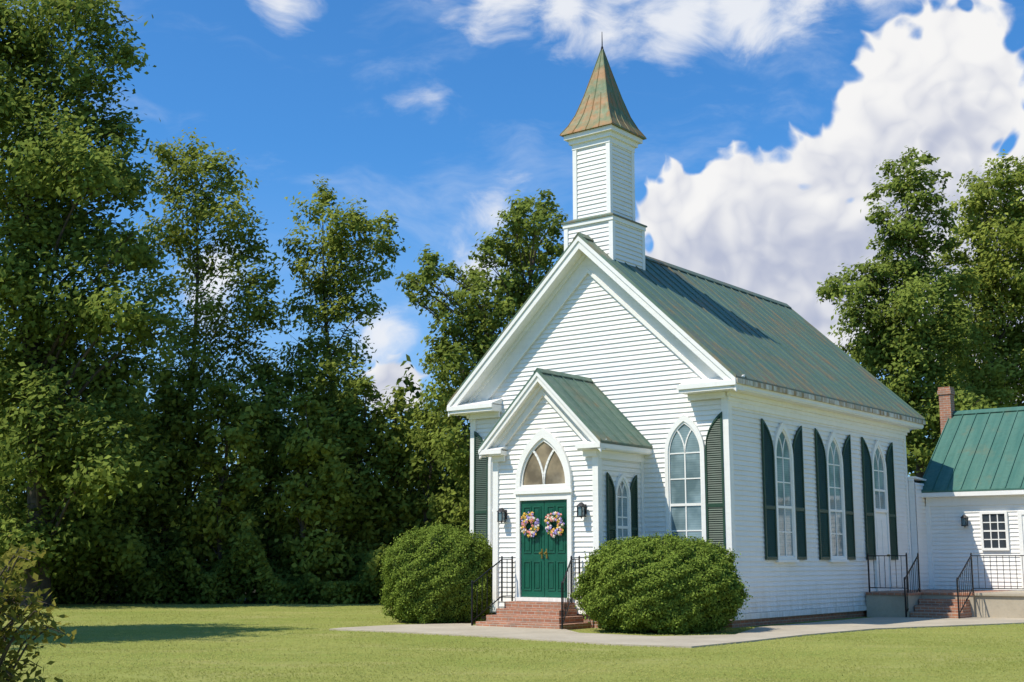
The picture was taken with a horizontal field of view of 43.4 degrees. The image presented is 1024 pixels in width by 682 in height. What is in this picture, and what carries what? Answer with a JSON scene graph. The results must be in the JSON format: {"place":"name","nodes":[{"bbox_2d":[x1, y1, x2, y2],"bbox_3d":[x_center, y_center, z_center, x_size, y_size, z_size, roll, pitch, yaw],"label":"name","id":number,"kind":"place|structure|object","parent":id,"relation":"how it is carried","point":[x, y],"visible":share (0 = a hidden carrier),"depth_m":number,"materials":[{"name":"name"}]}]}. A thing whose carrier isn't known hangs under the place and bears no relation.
{"place":"outdoors","nodes":[
{"label":"outdoors","id":0,"kind":"place"},
{"bbox_2d":[12,591,379,603],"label":"forest floor","id":1,"kind":"structure","parent":0,"point":[234,602],"depth_m":44.40,"materials":[{"name":"green plant"}]},
{"bbox_2d":[0,358,117,579],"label":"woodland tree","id":2,"kind":"object","parent":1,"relation":"on","point":[48,467],"depth_m":49.29,"materials":[{"name":"green plant"}]},
{"bbox_2d":[54,392,194,601],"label":"woodland tree","id":3,"kind":"object","parent":1,"relation":"on","point":[158,492],"visible":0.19,"depth_m":46.08,"materials":[{"name":"green plant"}]},
{"bbox_2d":[106,358,224,600],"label":"woodland tree","id":4,"kind":"object","parent":1,"relation":"on","point":[181,481],"visible":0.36,"depth_m":47.60,"materials":[{"name":"green plant"}]},
{"bbox_2d":[1,521,390,603],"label":"undergrowth","id":5,"kind":"object","parent":1,"relation":"on","point":[363,586],"visible":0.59,"depth_m":44.37,"materials":[{"name":"green plant"}]},
{"bbox_2d":[124,127,299,537],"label":"broadleaf tree","id":6,"kind":"object","parent":1,"relation":"on","point":[200,212],"visible":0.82,"depth_m":49.91,"materials":[{"name":"green plant"}]},
{"bbox_2d":[169,375,274,601],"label":"woodland tree","id":7,"kind":"object","parent":1,"relation":"on","point":[216,524],"visible":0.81,"depth_m":46.15,"materials":[{"name":"green plant"}]},
{"bbox_2d":[237,360,321,560],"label":"woodland tree","id":8,"kind":"object","parent":1,"relation":"on","point":[269,536],"visible":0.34,"depth_m":48.63,"materials":[{"name":"green plant"}]},
{"bbox_2d":[249,391,368,596],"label":"woodland tree","id":9,"kind":"object","parent":1,"relation":"on","point":[316,561],"visible":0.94,"depth_m":46.27,"materials":[{"name":"green plant"}]},
{"bbox_2d":[236,174,409,580],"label":"broadleaf tree","id":10,"kind":"object","parent":1,"relation":"on","point":[324,286],"visible":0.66,"depth_m":51.74,"materials":[{"name":"green plant"}]},
{"bbox_2d":[315,376,413,576],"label":"woodland tree","id":11,"kind":"object","parent":1,"relation":"on","point":[353,432],"visible":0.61,"depth_m":48.33,"materials":[{"name":"green plant"}]},
{"bbox_2d":[349,384,446,552],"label":"woodland tree","id":12,"kind":"object","parent":1,"relation":"on","point":[393,429],"visible":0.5,"depth_m":48.96,"materials":[{"name":"green plant"}]},
{"bbox_2d":[380,401,469,553],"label":"woodland tree","id":13,"kind":"object","parent":1,"relation":"on","point":[436,484],"visible":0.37,"depth_m":48.49,"materials":[{"name":"green plant"}]},
{"bbox_2d":[436,459,469,532],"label":"woodland tree","id":14,"kind":"object","parent":1,"relation":"on","point":[455,524],"visible":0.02,"depth_m":51.12,"materials":[{"name":"green plant"}]},
{"bbox_2d":[395,188,568,530],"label":"broadleaf tree","id":15,"kind":"object","parent":1,"relation":"on","point":[447,355],"visible":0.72,"depth_m":46.56,"materials":[{"name":"green plant"}]},
{"bbox_2d":[1,354,1022,578],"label":"wood","id":16,"kind":"object","parent":1,"relation":"on","point":[406,382],"depth_m":71.00,"materials":[{"name":"green plant"}]},
{"bbox_2d":[852,338,927,473],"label":"woodland tree","id":17,"kind":"object","parent":1,"relation":"on","point":[909,462],"visible":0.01,"depth_m":59.49,"materials":[{"name":"green plant"}]},
{"bbox_2d":[816,146,1000,477],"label":"broadleaf tree","id":18,"kind":"object","parent":1,"relation":"on","point":[894,347],"visible":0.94,"depth_m":52.27,"materials":[{"name":"green plant"}]},
{"bbox_2d":[922,298,985,471],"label":"woodland tree","id":19,"kind":"object","parent":1,"relation":"on","point":[946,369],"visible":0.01,"depth_m":59.85,"materials":[{"name":"green plant"}]},
{"bbox_2d":[929,149,1023,407],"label":"broadleaf tree","id":20,"kind":"object","parent":1,"relation":"on","point":[990,273],"visible":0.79,"depth_m":56.25,"materials":[{"name":"green plant"}]},
{"bbox_2d":[0,602,1023,681],"bbox_3d":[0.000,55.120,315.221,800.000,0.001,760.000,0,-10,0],"label":"ground","id":21,"kind":"structure","parent":0,"point":[140,676],"depth_m":21.11,"materials":[{"name":"green plant"}]},
{"bbox_2d":[0,534,76,681],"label":"garden shrub","id":22,"kind":"object","parent":21,"relation":"on","point":[15,613],"visible":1,"depth_m":6.83,"materials":[{"name":"green plant"}]},
{"bbox_2d":[0,0,185,606],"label":"broadleaf tree","id":23,"kind":"object","parent":21,"relation":"on","point":[56,178],"visible":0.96,"depth_m":42.82,"materials":[{"name":"green plant"}]},
{"bbox_2d":[379,522,492,623],"bbox_3d":[-1.736,5.636,31.504,3.078,2.489,3.132,0,-10,0],"label":"round shrub","id":24,"kind":"object","parent":21,"relation":"on","point":[431,572],"visible":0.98,"depth_m":30.52,"materials":[{"name":"green plant"}]},
{"bbox_2d":[566,530,752,633],"bbox_3d":[3.101,5.123,27.478,3.896,2.151,3.404,0,-10,0],"label":"round shrub","id":25,"kind":"object","parent":21,"relation":"on","point":[670,583],"visible":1,"depth_m":26.42,"materials":[{"name":"green plant"}]},
{"bbox_2d":[447,38,925,627],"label":"church","id":26,"kind":"structure","parent":21,"relation":"on","point":[619,382],"depth_m":31.56,"materials":[{"name":"white wood"}]},
{"bbox_2d":[488,457,492,546],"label":"trim","id":27,"kind":"structure","parent":26,"relation":"in","point":[490,464],"depth_m":33.30,"materials":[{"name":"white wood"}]},
{"bbox_2d":[497,508,506,523],"bbox_3d":[-0.230,4.143,30.502,0.180,0.377,0.228,-7,-12,37],"label":"wall lantern","id":28,"kind":"object","parent":26,"relation":"attached to","point":[501,515],"depth_m":30.45,"materials":[{"name":"black metal"}]},
{"bbox_2d":[520,511,539,536],"bbox_3d":[0.436,4.282,29.986,0.607,0.614,0.147,-7,-12,37],"label":"flower wreath","id":29,"kind":"object","parent":26,"relation":"attached to","point":[531,518],"visible":1,"depth_m":29.95,"materials":[{"name":"multicoloured plant"}]},
{"bbox_2d":[521,500,544,596],"bbox_3d":[0.463,4.830,29.925,0.674,2.210,0.135,-7,-12,37],"label":"door","id":30,"kind":"structure","parent":26,"relation":"in","point":[532,548],"depth_m":29.89,"materials":[{"name":"green paint"}]},
{"bbox_2d":[515,428,572,490],"bbox_3d":[0.742,2.760,30.070,1.600,1.440,0.110,-7,-12,37],"label":"transom window","id":31,"kind":"structure","parent":26,"relation":"in","point":[544,464],"depth_m":30.06,"materials":[{"name":"white glass"}]},
{"bbox_2d":[544,511,564,537],"bbox_3d":[0.995,4.218,29.553,0.598,0.611,0.148,-7,-12,37],"label":"flower wreath","id":32,"kind":"object","parent":26,"relation":"attached to","point":[550,518],"visible":1,"depth_m":29.51,"materials":[{"name":"multicoloured plant"}]},
{"bbox_2d":[544,500,567,597],"bbox_3d":[1.004,4.759,29.509,0.674,2.210,0.135,-7,-12,37],"label":"door","id":33,"kind":"structure","parent":26,"relation":"in","point":[555,552],"depth_m":29.51,"materials":[{"name":"green paint"}]},
{"bbox_2d":[577,502,586,518],"bbox_3d":[1.582,3.837,29.118,0.180,0.377,0.228,-7,-12,37],"label":"wall lantern","id":34,"kind":"object","parent":26,"relation":"attached to","point":[581,509],"depth_m":29.07,"materials":[{"name":"black metal"}]},
{"bbox_2d":[614,474,630,544],"bbox_3d":[2.541,4.050,29.694,0.088,1.970,0.620,-7,-12,37],"label":"window","id":35,"kind":"structure","parent":26,"relation":"in","point":[622,489],"depth_m":29.76,"materials":[{"name":"white glass"}]},
{"bbox_2d":[664,414,706,541],"bbox_3d":[4.028,3.374,29.835,1.060,3.350,0.088,-7,-12,37],"label":"window","id":36,"kind":"structure","parent":26,"relation":"in","point":[684,452],"depth_m":29.87,"materials":[{"name":"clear glass"}]},
{"bbox_2d":[773,422,798,561],"bbox_3d":[6.609,3.653,31.210,0.120,3.380,1.100,-7,-12,37],"label":"window","id":37,"kind":"structure","parent":26,"relation":"in","point":[782,445],"depth_m":31.25,"materials":[{"name":"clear glass"}]},
{"bbox_2d":[825,431,848,561],"bbox_3d":[8.427,4.043,33.499,0.120,3.380,1.100,-7,-12,37],"label":"window","id":38,"kind":"structure","parent":26,"relation":"in","point":[835,475],"depth_m":33.55,"materials":[{"name":"clear glass"}]},
{"bbox_2d":[870,440,888,512],"bbox_3d":[10.228,3.764,35.919,0.088,2.020,1.000,-7,-12,37],"label":"window","id":39,"kind":"structure","parent":26,"relation":"in","point":[879,472],"depth_m":35.95,"materials":[{"name":"white glass"}]},
{"bbox_2d":[874,512,891,590],"bbox_3d":[10.245,5.813,35.556,0.130,2.140,1.000,-7,-12,37],"label":"side door","id":40,"kind":"structure","parent":26,"relation":"in","point":[882,535],"depth_m":35.56,"materials":[{"name":"white metal"}]},
{"bbox_2d":[908,476,929,589],"bbox_3d":[11.429,6.238,39.372,3.275,3.900,3.201,-7,-12,37],"label":"connecting passage","id":41,"kind":"object","parent":21,"relation":"on","point":[917,512],"visible":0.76,"depth_m":37.41},
{"bbox_2d":[865,590,1023,617],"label":"side landing","id":42,"kind":"object","parent":21,"relation":"on","point":[944,603],"visible":0.66,"depth_m":33.62,"materials":[{"name":"concrete"}]},
{"bbox_2d":[867,553,920,616],"bbox_3d":[10.162,6.495,34.335,1.108,1.665,1.088,-7,-12,37],"label":"iron railing","id":43,"kind":"object","parent":42,"relation":"on","point":[906,583],"visible":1,"depth_m":34.12,"materials":[{"name":"black metal"}]},
{"bbox_2d":[956,553,1023,618],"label":"iron railing","id":44,"kind":"object","parent":42,"relation":"on","point":[958,588],"visible":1,"depth_m":33.26,"materials":[{"name":"black metal"}]},
{"bbox_2d":[921,386,1023,590],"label":"annex","id":45,"kind":"object","parent":21,"relation":"on","point":[974,472],"visible":0.92,"depth_m":37.38,"materials":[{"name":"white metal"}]},
{"bbox_2d":[960,514,967,526],"bbox_3d":[13.045,5.188,37.066,0.180,0.377,0.228,-7,-12,37],"label":"wall lantern","id":46,"kind":"object","parent":45,"relation":"attached to","point":[964,520],"depth_m":37.02,"materials":[{"name":"black metal"}]},
{"bbox_2d":[979,511,1009,550],"bbox_3d":[13.733,5.403,36.607,0.770,1.100,0.080,-7,-12,37],"label":"window","id":47,"kind":"structure","parent":45,"relation":"in","point":[994,529],"depth_m":36.60,"materials":[{"name":"white glass"}]},
{"bbox_2d":[1017,511,1023,589],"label":"door","id":48,"kind":"structure","parent":45,"relation":"in","point":[1020,514],"depth_m":36.09,"materials":[{"name":"white wood"}]},
{"bbox_2d":[0,0,1023,513],"label":"sky","id":49,"kind":"structure","parent":0,"point":[767,125],"materials":[{"name":"blue"}]},
{"bbox_2d":[329,617,1023,647],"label":"path","id":50,"kind":"structure","parent":0,"point":[764,633],"depth_m":26.91,"materials":[{"name":"concrete"}]},
{"bbox_2d":[471,556,512,625],"bbox_3d":[-0.440,5.759,29.664,1.267,1.590,0.081,8,-13,-41],"label":"iron railing","id":51,"kind":"object","parent":50,"relation":"on","point":[501,597],"visible":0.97,"depth_m":29.68,"materials":[{"name":"black metal"}]},
{"bbox_2d":[476,601,590,629],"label":"brick steps","id":52,"kind":"structure","parent":50,"relation":"on","point":[529,614],"depth_m":28.75,"materials":[{"name":"red brick"}]},
{"bbox_2d":[561,556,579,628],"bbox_3d":[1.262,5.534,28.342,0.123,1.590,1.304,-4,-10,20],"label":"iron railing","id":53,"kind":"object","parent":50,"relation":"on","point":[562,595],"visible":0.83,"depth_m":28.19,"materials":[{"name":"black metal"}]}
]}

